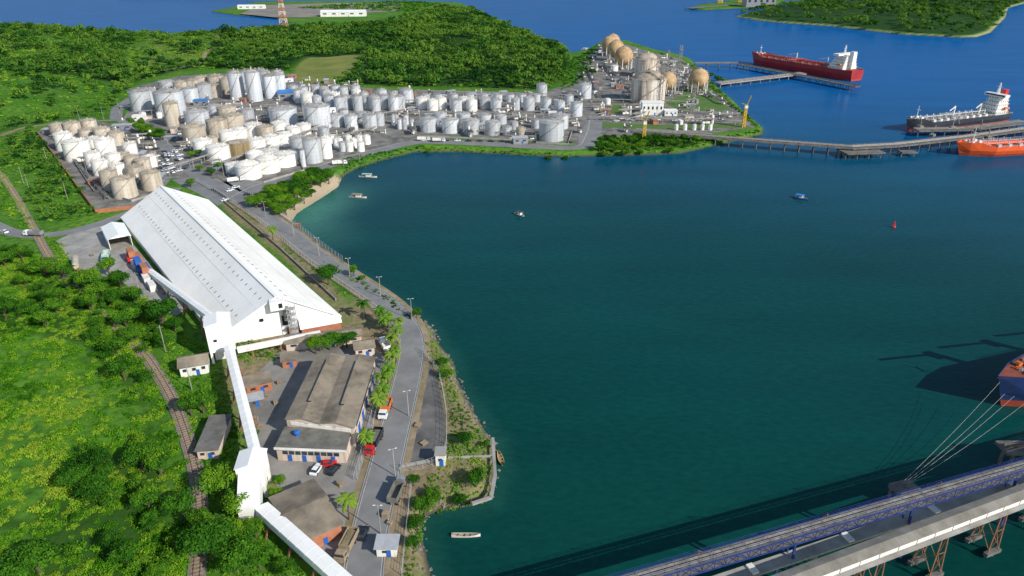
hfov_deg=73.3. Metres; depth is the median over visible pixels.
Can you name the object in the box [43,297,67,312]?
tree
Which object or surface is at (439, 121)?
pump house
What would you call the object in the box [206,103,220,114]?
storage tank
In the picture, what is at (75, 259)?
tank wagon
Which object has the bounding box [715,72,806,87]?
causeway
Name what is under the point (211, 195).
junction
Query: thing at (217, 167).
pump house
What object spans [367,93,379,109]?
storage tank
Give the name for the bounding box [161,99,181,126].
storage tank
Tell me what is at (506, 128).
storage tank
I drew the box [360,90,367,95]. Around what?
storage tank
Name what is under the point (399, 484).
truck
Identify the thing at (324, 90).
storage tank
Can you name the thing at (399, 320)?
palm tree
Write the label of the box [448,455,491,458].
wall
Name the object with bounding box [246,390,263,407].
shed
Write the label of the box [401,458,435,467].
wall
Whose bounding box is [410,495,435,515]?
tree
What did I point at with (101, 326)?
tree
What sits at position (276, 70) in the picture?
storage tank
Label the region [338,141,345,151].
storage tank
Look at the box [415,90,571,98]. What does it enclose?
pipe rack
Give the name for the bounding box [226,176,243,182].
truck
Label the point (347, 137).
storage tank
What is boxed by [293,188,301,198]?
tree
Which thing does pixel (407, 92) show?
storage tank
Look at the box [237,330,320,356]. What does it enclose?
conveyor gallery
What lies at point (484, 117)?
storage tank
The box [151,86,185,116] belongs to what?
storage tank
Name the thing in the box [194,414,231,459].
shed
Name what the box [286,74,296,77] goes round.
pump house
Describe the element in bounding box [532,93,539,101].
storage tank
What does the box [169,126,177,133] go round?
pump house
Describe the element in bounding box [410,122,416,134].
process skid
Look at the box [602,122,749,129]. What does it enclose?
grass
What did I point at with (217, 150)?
storage tank
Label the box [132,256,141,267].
shipping container
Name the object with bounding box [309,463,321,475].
car
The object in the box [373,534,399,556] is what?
guard booth
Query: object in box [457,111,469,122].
storage tank
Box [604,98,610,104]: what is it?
storage tank
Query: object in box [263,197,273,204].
tree
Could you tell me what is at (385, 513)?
pallet stack
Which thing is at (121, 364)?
tree
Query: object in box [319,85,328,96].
storage tank
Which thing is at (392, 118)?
storage tank
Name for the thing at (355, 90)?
storage tank
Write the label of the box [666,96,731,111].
grass
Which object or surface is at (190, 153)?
tree
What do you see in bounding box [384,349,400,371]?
palm tree
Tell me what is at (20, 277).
tree
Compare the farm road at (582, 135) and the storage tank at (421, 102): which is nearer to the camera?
the farm road at (582, 135)
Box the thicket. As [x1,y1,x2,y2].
[0,244,188,575]
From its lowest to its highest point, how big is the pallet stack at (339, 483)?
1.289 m
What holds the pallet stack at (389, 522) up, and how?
on the dirt yard at (397, 564)
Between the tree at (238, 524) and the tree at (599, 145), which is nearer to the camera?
the tree at (238, 524)
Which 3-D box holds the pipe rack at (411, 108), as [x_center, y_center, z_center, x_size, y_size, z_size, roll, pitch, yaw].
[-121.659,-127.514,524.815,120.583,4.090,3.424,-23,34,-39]
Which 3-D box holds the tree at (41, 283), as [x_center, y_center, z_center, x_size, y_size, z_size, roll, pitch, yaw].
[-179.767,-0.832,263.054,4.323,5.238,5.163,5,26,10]
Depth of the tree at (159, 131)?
481.11 m
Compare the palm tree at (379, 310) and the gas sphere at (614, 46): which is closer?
the palm tree at (379, 310)
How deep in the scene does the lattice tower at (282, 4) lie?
1204.88 m
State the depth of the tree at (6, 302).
231.63 m
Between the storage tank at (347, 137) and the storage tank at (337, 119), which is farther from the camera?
the storage tank at (337, 119)
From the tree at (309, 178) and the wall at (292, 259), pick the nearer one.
the wall at (292, 259)
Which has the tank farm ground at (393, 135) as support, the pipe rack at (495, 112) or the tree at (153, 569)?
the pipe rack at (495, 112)
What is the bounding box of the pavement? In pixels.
[231,120,589,196]
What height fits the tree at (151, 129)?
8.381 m
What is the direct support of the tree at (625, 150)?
on the ground at (316, 66)
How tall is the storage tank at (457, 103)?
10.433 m
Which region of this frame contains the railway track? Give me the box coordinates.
[0,172,204,575]
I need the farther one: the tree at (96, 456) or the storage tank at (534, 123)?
the storage tank at (534, 123)
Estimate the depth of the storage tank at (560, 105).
559.67 m
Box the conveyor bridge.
[606,457,1023,575]
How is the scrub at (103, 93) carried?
on the ground at (316, 66)
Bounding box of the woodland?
[0,0,1019,217]
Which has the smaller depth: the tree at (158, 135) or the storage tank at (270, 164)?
the storage tank at (270, 164)
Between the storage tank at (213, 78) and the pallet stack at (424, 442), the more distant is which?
the storage tank at (213, 78)
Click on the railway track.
(13, 193)
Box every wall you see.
[36,130,134,212]
[74,162,148,201]
[223,200,335,300]
[224,159,303,182]
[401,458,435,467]
[418,135,531,140]
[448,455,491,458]
[471,437,496,505]
[536,131,571,144]
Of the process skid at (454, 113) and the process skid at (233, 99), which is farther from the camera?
the process skid at (233, 99)
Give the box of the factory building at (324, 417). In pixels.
[274,353,375,462]
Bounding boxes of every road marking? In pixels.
[214,178,422,575]
[214,188,400,568]
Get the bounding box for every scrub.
[0,20,567,220]
[297,0,759,318]
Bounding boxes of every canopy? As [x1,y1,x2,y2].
[192,98,209,105]
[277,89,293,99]
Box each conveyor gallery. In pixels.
[148,269,212,338]
[224,344,261,448]
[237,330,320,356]
[255,502,351,575]
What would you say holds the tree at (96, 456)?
on the ground at (316, 66)
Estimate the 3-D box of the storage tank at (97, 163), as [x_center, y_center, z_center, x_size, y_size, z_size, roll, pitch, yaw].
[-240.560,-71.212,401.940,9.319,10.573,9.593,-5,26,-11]
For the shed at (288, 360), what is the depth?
216.32 m
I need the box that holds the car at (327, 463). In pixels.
[320,459,336,467]
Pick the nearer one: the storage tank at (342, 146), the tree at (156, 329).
the tree at (156, 329)
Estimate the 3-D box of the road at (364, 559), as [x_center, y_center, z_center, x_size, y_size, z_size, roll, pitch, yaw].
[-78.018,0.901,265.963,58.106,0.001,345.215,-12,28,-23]
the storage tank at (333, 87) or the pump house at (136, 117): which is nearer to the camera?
the pump house at (136, 117)
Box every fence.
[196,178,391,478]
[218,176,342,259]
[353,379,379,477]
[400,347,446,470]
[401,482,411,573]
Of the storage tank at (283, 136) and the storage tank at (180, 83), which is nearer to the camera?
the storage tank at (283, 136)
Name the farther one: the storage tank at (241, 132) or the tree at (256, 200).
the storage tank at (241, 132)
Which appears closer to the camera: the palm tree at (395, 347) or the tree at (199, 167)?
the palm tree at (395, 347)
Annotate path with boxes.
[0,120,112,135]
[160,35,218,70]
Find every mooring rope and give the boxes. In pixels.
[907,398,1011,482]
[907,410,987,480]
[910,404,1023,482]
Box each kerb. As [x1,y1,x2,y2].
[201,181,399,568]
[215,178,424,575]
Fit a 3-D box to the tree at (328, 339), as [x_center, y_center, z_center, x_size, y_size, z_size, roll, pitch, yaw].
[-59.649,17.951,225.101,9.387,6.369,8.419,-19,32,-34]
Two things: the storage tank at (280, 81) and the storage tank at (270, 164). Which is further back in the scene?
the storage tank at (280, 81)
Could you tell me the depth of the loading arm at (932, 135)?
480.31 m
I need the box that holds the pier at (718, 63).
[694,62,737,67]
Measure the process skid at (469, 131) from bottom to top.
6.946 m
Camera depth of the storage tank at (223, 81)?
630.26 m
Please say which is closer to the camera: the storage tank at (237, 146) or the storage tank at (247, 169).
the storage tank at (247, 169)
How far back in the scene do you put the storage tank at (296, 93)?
594.22 m
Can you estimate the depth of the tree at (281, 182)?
374.60 m
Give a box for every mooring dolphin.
[887,478,920,502]
[896,150,917,156]
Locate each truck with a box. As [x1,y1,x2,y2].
[22,229,43,236]
[101,249,110,259]
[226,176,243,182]
[332,160,346,165]
[333,526,358,562]
[364,426,383,455]
[378,336,390,352]
[378,397,392,419]
[386,475,407,504]
[417,136,429,140]
[432,138,445,141]
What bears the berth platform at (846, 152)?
in the water
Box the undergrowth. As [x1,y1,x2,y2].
[0,249,191,575]
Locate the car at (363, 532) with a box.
[356,525,369,541]
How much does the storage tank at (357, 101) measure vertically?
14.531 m
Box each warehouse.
[120,185,341,342]
[237,5,265,8]
[320,10,366,16]
[741,0,775,6]
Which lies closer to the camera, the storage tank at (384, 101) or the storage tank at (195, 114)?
the storage tank at (195, 114)
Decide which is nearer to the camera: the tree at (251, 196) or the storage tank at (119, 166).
the tree at (251, 196)
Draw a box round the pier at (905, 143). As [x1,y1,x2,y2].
[639,127,1023,156]
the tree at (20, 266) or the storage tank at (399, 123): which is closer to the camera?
the tree at (20, 266)
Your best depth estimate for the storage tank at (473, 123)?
491.12 m
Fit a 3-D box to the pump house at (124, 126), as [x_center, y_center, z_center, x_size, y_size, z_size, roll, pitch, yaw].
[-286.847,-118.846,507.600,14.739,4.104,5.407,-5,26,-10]
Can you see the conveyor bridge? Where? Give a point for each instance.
(782, 542)
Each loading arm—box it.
[929,125,936,136]
[984,127,991,138]
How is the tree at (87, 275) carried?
on the ground at (316, 66)
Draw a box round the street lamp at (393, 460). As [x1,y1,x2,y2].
[388,447,396,475]
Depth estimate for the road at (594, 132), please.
463.05 m
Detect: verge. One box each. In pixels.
[211,188,398,566]
[216,178,430,575]
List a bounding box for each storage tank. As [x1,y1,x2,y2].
[48,121,63,137]
[51,129,72,151]
[60,136,90,161]
[61,119,80,137]
[77,126,93,137]
[79,117,97,127]
[83,149,100,169]
[86,135,99,148]
[89,156,108,175]
[92,125,110,136]
[92,135,116,154]
[98,166,117,191]
[104,150,120,163]
[106,129,124,145]
[107,161,125,174]
[109,173,138,199]
[120,150,129,164]
[121,140,138,153]
[122,153,138,165]
[124,162,144,181]
[127,87,152,111]
[133,156,151,169]
[138,167,163,191]
[141,86,154,103]
[141,153,157,167]
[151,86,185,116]
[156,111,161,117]
[157,79,173,89]
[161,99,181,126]
[172,79,186,88]
[180,121,206,145]
[181,85,198,101]
[183,107,209,127]
[184,78,199,86]
[191,136,211,154]
[193,74,207,82]
[194,81,212,98]
[202,134,218,142]
[204,116,227,137]
[204,141,230,161]
[206,73,223,83]
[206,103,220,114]
[211,83,222,97]
[216,104,235,115]
[218,75,229,93]
[218,128,235,142]
[220,111,244,127]
[224,160,239,174]
[226,68,245,100]
[226,138,249,156]
[228,125,248,138]
[234,159,261,179]
[238,68,247,87]
[238,107,254,120]
[243,67,262,101]
[243,120,261,136]
[245,149,262,158]
[246,135,265,149]
[253,154,280,174]
[255,123,273,136]
[257,68,269,92]
[261,72,277,98]
[261,147,278,153]
[262,132,280,147]
[268,104,297,124]
[270,119,285,133]
[271,68,282,73]
[271,149,297,167]
[273,71,285,89]
[276,130,291,146]
[284,124,300,134]
[288,84,297,88]
[288,133,305,148]
[288,147,299,159]
[292,88,301,102]
[296,121,311,135]
[298,85,307,90]
[299,147,305,166]
[300,90,312,105]
[301,134,322,163]
[302,101,331,129]
[310,84,319,94]
[311,94,321,102]
[317,125,329,136]
[318,134,332,158]
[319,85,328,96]
[321,87,330,102]
[323,93,333,106]
[326,90,338,95]
[330,84,339,91]
[330,112,344,126]
[332,137,339,147]
[333,95,344,111]
[335,137,342,147]
[338,85,348,94]
[338,107,348,114]
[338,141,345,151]
[340,93,350,109]
[344,112,358,128]
[344,134,351,140]
[345,140,353,151]
[350,84,359,89]
[350,137,357,147]
[351,87,360,94]
[351,93,362,111]
[355,110,366,121]
[355,134,362,140]
[356,141,364,151]
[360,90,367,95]
[362,95,368,109]
[362,111,376,129]
[363,134,370,144]
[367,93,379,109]
[370,96,380,111]
[375,111,384,125]
[377,87,386,94]
[378,93,388,109]
[388,91,396,95]
[388,94,398,110]
[391,113,394,124]
[394,114,398,124]
[397,94,404,108]
[397,117,401,129]
[400,87,412,102]
[402,117,406,129]
[403,113,408,124]
[409,117,413,128]
[415,95,427,109]
[419,115,436,132]
[421,93,429,98]
[427,98,437,110]
[433,93,441,98]
[433,110,445,117]
[436,96,446,109]
[441,115,458,133]
[449,93,457,98]
[449,97,461,110]
[457,95,469,109]
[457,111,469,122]
[462,116,479,134]
[466,98,476,111]
[478,112,490,122]
[479,96,490,109]
[485,118,500,135]
[490,98,500,111]
[494,93,501,101]
[495,113,506,124]
[502,125,511,135]
[506,93,513,101]
[510,120,517,129]
[511,96,520,109]
[516,125,525,135]
[518,93,525,101]
[523,95,534,110]
[531,117,540,128]
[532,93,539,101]
[536,82,546,95]
[538,117,564,141]
[541,96,550,110]
[549,111,568,129]
[555,99,564,111]
[564,94,573,104]
[570,100,582,116]
[578,81,591,98]
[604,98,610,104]
[610,64,617,70]
[630,68,666,103]
[634,51,659,74]
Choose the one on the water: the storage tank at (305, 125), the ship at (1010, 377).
the ship at (1010, 377)
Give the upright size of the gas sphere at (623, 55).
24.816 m
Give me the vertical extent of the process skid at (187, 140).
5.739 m
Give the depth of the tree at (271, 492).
162.83 m
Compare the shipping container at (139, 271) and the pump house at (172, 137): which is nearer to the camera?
the shipping container at (139, 271)
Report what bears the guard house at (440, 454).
on the ground at (316, 66)
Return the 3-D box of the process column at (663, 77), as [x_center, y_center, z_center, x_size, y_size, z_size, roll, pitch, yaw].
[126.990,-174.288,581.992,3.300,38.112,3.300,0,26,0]
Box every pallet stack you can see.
[257,423,263,428]
[336,480,342,487]
[381,509,389,518]
[386,519,392,525]
[414,421,421,427]
[419,439,427,445]
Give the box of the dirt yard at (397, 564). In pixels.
[382,482,410,575]
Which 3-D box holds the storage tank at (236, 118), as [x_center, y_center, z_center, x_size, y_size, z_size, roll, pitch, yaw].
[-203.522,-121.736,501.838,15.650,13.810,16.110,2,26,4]
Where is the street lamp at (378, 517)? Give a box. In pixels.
[373,505,381,533]
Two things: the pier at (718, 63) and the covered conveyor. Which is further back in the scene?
the pier at (718, 63)
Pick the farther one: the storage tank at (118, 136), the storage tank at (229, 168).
the storage tank at (118, 136)
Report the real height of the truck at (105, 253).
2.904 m
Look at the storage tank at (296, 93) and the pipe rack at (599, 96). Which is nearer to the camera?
the storage tank at (296, 93)
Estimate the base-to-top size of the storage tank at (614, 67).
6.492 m
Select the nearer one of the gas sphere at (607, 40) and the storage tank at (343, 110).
the storage tank at (343, 110)
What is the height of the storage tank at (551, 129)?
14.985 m
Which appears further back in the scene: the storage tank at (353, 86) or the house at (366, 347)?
the storage tank at (353, 86)
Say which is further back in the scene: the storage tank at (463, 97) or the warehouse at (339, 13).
the warehouse at (339, 13)
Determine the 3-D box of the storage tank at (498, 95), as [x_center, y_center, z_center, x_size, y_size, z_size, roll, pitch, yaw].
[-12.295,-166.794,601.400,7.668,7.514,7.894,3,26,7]
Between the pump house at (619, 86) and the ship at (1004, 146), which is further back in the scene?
the pump house at (619, 86)
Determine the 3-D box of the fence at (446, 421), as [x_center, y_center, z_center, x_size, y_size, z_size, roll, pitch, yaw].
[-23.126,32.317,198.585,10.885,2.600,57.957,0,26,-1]
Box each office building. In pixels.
[640,100,663,114]
[663,109,677,115]
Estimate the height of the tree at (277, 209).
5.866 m
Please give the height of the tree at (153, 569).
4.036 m
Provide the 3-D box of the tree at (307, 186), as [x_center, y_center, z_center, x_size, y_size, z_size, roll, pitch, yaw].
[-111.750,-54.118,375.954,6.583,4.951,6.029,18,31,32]
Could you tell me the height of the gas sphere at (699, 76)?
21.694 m
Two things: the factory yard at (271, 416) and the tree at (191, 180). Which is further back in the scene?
the tree at (191, 180)
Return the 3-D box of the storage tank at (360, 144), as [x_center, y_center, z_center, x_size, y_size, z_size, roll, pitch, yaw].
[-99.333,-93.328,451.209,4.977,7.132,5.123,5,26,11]
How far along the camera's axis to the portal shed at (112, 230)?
307.70 m
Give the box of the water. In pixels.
[0,0,1023,575]
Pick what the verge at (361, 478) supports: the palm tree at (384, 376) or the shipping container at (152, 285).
the palm tree at (384, 376)
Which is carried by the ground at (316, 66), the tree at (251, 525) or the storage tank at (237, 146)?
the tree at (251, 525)
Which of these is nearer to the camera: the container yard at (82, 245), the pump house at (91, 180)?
the container yard at (82, 245)
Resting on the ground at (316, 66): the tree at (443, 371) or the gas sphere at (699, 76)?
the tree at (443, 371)
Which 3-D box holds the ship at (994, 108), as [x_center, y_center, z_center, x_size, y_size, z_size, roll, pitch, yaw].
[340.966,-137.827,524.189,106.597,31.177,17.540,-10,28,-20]
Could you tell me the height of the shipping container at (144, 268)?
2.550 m
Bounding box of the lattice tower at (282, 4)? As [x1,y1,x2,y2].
[278,0,287,26]
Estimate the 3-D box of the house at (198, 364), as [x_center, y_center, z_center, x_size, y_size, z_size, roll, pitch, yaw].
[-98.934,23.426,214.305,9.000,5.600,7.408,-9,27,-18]
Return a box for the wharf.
[685,4,740,9]
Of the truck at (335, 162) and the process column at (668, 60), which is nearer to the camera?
the truck at (335, 162)
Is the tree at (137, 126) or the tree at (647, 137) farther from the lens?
the tree at (137, 126)
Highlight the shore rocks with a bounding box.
[318,120,762,575]
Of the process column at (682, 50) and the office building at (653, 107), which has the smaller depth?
the office building at (653, 107)
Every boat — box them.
[349,193,366,197]
[359,173,376,177]
[451,533,479,537]
[497,450,503,465]
[514,210,524,216]
[793,193,807,199]
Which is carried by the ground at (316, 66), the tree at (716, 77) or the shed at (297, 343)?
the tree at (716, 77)
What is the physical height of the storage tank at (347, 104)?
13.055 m
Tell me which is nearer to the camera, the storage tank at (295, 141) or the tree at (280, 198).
the tree at (280, 198)
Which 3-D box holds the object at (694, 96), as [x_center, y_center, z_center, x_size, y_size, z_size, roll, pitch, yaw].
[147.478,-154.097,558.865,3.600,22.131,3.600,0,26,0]
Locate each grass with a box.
[426,137,575,142]
[600,105,623,113]
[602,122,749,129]
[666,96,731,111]
[673,86,717,94]
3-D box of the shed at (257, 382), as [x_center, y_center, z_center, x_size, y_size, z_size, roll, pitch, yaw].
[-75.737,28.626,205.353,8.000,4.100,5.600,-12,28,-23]
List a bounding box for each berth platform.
[737,63,860,89]
[836,149,885,159]
[911,119,1023,136]
[995,441,1023,463]
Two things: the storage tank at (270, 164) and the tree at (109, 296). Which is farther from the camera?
the storage tank at (270, 164)
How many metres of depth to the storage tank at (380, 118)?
515.50 m
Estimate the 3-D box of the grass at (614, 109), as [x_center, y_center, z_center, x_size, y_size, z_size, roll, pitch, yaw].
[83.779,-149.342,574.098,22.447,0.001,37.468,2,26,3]
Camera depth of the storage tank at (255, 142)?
443.49 m
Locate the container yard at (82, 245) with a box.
[56,225,186,315]
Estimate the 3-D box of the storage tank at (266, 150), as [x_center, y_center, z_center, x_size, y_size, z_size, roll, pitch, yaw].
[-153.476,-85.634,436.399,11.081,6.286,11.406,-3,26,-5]
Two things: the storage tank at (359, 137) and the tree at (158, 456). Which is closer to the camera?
the tree at (158, 456)
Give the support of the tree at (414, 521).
on the ground at (316, 66)
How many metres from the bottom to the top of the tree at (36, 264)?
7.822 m
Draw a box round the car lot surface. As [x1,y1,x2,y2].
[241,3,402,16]
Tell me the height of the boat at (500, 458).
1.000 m
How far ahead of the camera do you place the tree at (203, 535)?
144.16 m
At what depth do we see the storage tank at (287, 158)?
417.22 m
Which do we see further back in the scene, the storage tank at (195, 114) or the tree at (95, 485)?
the storage tank at (195, 114)
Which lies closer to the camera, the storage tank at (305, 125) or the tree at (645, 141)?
the tree at (645, 141)
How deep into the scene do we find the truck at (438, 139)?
472.77 m
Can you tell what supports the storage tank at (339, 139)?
on the tank farm ground at (393, 135)
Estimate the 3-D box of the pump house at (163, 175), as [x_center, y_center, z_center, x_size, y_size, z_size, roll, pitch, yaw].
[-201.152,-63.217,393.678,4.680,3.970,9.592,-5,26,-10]
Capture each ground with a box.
[0,0,1023,575]
[37,45,754,208]
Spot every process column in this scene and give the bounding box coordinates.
[656,54,659,70]
[659,58,665,99]
[666,50,669,70]
[676,45,683,90]
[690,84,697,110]
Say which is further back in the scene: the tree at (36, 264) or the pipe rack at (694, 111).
the pipe rack at (694, 111)
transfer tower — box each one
[203,311,236,363]
[233,447,271,519]
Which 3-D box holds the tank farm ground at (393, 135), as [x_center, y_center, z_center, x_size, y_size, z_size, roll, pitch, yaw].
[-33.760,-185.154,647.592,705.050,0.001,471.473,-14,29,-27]
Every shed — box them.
[101,222,132,249]
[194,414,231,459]
[242,370,272,392]
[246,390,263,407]
[268,478,343,556]
[280,352,297,367]
[284,327,361,350]
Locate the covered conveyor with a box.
[771,483,1023,575]
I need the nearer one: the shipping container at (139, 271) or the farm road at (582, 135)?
the shipping container at (139, 271)
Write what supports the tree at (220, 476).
on the ground at (316, 66)
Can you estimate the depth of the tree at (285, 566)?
142.47 m
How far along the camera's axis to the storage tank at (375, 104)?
563.58 m
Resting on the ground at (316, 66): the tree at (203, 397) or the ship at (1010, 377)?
the tree at (203, 397)
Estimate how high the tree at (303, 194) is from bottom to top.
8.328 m
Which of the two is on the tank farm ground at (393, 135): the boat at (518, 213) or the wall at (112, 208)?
the wall at (112, 208)
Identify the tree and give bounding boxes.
[0,250,16,265]
[0,296,18,319]
[0,556,35,575]
[1,538,63,575]
[8,245,29,259]
[10,271,35,286]
[13,301,25,309]
[15,263,28,271]
[21,256,57,275]
[27,291,40,297]
[32,309,53,327]
[33,279,47,288]
[36,286,62,298]
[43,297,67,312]
[45,260,73,278]
[52,461,92,488]
[59,278,71,285]
[69,268,86,285]
[71,470,112,502]
[73,267,102,284]
[76,292,98,312]
[77,446,111,467]
[82,281,108,300]
[85,316,105,325]
[92,322,106,334]
[93,256,115,273]
[94,462,115,475]
[96,335,129,354]
[97,289,120,305]
[97,527,124,549]
[98,330,113,339]
[101,289,122,293]
[104,353,136,380]
[107,270,129,287]
[107,307,136,325]
[107,537,140,564]
[118,327,139,341]
[118,440,158,472]
[120,324,148,339]
[125,302,146,320]
[126,118,134,122]
[126,286,143,303]
[128,482,160,510]
[135,123,145,132]
[137,118,144,122]
[138,506,161,531]
[140,443,174,475]
[141,558,174,575]
[143,297,178,325]
[145,127,155,132]
[146,132,154,140]
[151,324,165,333]
[152,332,170,347]
[153,129,164,132]
[154,133,164,140]
[159,487,196,520]
[163,316,185,331]
[174,391,198,416]
[174,514,234,559]
[182,389,217,414]
[183,507,212,530]
[185,178,194,186]
[186,151,194,158]
[191,460,237,494]
[194,165,203,170]
[205,168,216,175]
[210,535,256,574]
[220,486,249,516]
[223,515,248,542]
[241,516,264,538]
[244,195,256,204]
[244,536,273,568]
[245,196,264,207]
[257,193,267,203]
[260,184,277,191]
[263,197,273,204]
[266,226,277,239]
[267,202,280,211]
[268,191,283,202]
[268,486,282,496]
[271,195,286,202]
[271,206,284,214]
[271,555,299,575]
[272,473,285,484]
[277,180,287,184]
[277,186,288,191]
[280,203,292,214]
[283,183,294,192]
[283,193,293,196]
[285,197,301,209]
[290,174,303,181]
[291,170,306,176]
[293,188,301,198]
[296,178,309,185]
[297,190,309,203]
[302,184,312,190]
[304,170,316,180]
[305,167,320,173]
[305,175,315,185]
[305,334,322,353]
[308,188,316,196]
[313,176,326,186]
[314,263,338,284]
[320,331,341,349]
[322,171,332,183]
[334,492,357,519]
[335,331,357,347]
[348,265,356,275]
[355,299,371,317]
[355,427,375,445]
[368,392,387,415]
[372,372,392,384]
[373,305,387,322]
[374,381,391,396]
[377,313,390,331]
[379,361,396,383]
[382,310,393,320]
[383,332,400,344]
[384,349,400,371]
[388,344,401,361]
[389,317,403,333]
[389,325,403,343]
[404,513,425,531]
[405,534,421,549]
[407,473,419,485]
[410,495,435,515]
[412,307,421,317]
[423,485,441,500]
[436,357,449,365]
[437,366,456,378]
[452,493,465,507]
[455,431,472,443]
[466,467,487,487]
[481,440,489,445]
[595,143,603,151]
[600,150,609,156]
[603,142,613,150]
[612,139,619,144]
[621,146,630,156]
[625,135,635,143]
[633,142,645,148]
[634,133,643,141]
[637,139,648,146]
[641,134,651,143]
[650,138,658,144]
[664,139,675,146]
[680,134,687,141]
[691,135,701,144]
[714,75,722,80]
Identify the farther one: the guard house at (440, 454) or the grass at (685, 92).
the grass at (685, 92)
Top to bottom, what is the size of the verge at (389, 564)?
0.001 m
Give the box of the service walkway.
[713,478,1023,575]
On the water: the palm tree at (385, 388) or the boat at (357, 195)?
the boat at (357, 195)
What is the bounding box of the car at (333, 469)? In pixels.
[326,463,341,475]
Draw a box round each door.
[281,316,289,324]
[323,537,328,544]
[386,550,390,556]
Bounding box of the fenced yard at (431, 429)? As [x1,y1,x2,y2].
[403,365,444,466]
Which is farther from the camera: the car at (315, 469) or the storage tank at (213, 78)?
the storage tank at (213, 78)
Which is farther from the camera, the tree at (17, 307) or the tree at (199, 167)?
the tree at (199, 167)
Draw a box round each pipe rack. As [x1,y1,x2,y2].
[52,136,109,199]
[139,104,238,113]
[164,133,273,175]
[221,126,319,166]
[280,107,416,130]
[343,126,375,136]
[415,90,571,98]
[416,125,568,136]
[419,111,575,118]
[587,66,601,97]
[592,98,688,103]
[592,116,743,124]
[600,61,630,87]
[624,107,739,114]
[635,128,712,134]
[679,74,721,102]
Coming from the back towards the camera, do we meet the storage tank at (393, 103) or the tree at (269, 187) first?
the storage tank at (393, 103)
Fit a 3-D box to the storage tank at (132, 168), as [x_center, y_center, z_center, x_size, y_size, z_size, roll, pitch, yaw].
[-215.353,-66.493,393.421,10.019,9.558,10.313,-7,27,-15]
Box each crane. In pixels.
[640,111,649,138]
[741,96,750,126]
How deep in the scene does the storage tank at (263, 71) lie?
635.22 m
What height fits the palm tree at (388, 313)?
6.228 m
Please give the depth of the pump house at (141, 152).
434.17 m
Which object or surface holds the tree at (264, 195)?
on the ground at (316, 66)
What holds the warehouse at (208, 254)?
on the ground at (316, 66)
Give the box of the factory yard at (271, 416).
[253,344,387,557]
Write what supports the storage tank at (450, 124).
on the tank farm ground at (393, 135)
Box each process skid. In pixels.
[123,134,139,143]
[131,130,152,139]
[135,174,139,184]
[140,139,156,148]
[176,138,188,147]
[180,141,191,149]
[207,156,221,165]
[221,97,234,103]
[256,112,267,121]
[350,124,354,134]
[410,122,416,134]
[444,110,456,116]
[467,126,473,136]
[493,104,509,112]
[512,112,520,119]
[519,115,523,124]
[577,123,583,133]
[591,104,601,110]
[618,106,631,114]
[623,123,629,131]
[697,115,715,124]
[718,112,725,121]
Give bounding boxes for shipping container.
[125,247,135,257]
[125,253,132,263]
[130,259,135,269]
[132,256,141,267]
[135,252,142,261]
[135,266,141,276]
[139,262,148,273]
[141,273,150,284]
[146,279,157,291]
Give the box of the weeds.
[0,173,492,575]
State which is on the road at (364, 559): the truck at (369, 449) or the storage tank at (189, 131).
the truck at (369, 449)
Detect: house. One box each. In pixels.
[40,127,49,133]
[86,176,100,184]
[111,123,133,129]
[119,105,130,109]
[132,114,146,120]
[138,150,146,156]
[161,172,166,181]
[163,135,178,139]
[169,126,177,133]
[177,352,209,377]
[211,161,220,169]
[238,97,246,102]
[285,78,293,81]
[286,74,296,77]
[330,107,335,112]
[352,338,375,355]
[434,446,446,465]
[437,118,441,124]
[446,89,455,94]
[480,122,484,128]
[512,135,528,143]
[540,108,550,113]
[601,108,610,113]
[614,84,623,88]
[649,118,658,124]
[683,114,693,120]
[686,103,695,108]
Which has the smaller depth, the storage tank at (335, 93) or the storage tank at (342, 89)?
the storage tank at (335, 93)
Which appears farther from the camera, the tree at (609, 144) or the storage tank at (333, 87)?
the storage tank at (333, 87)
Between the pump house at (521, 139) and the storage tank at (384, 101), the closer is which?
the pump house at (521, 139)
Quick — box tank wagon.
[71,255,78,270]
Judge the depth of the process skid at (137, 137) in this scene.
467.61 m
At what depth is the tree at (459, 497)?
163.97 m
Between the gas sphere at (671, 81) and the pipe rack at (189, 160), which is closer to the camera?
the pipe rack at (189, 160)
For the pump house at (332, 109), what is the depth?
560.38 m
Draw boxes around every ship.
[752,45,863,80]
[906,83,1012,130]
[957,128,1023,156]
[997,354,1023,406]
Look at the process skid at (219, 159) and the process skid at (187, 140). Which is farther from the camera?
the process skid at (187, 140)
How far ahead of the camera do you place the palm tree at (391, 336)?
221.36 m
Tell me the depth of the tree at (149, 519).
153.21 m
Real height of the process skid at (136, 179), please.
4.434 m
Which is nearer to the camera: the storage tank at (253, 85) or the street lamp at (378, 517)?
the street lamp at (378, 517)
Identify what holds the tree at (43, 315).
on the ground at (316, 66)
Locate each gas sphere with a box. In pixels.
[601,35,615,55]
[607,39,625,59]
[608,33,620,40]
[614,46,633,69]
[664,71,677,94]
[688,67,709,92]
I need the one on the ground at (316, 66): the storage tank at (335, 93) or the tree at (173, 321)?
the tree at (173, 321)
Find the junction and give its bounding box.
[173,177,260,205]
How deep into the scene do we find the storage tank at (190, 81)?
637.56 m
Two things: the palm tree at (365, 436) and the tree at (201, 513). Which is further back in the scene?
the palm tree at (365, 436)
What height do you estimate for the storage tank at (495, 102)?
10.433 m
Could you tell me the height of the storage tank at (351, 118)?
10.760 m
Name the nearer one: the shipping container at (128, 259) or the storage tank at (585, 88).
the shipping container at (128, 259)
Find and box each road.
[0,188,180,237]
[110,98,222,188]
[213,179,423,575]
[234,120,602,197]
[578,115,598,144]

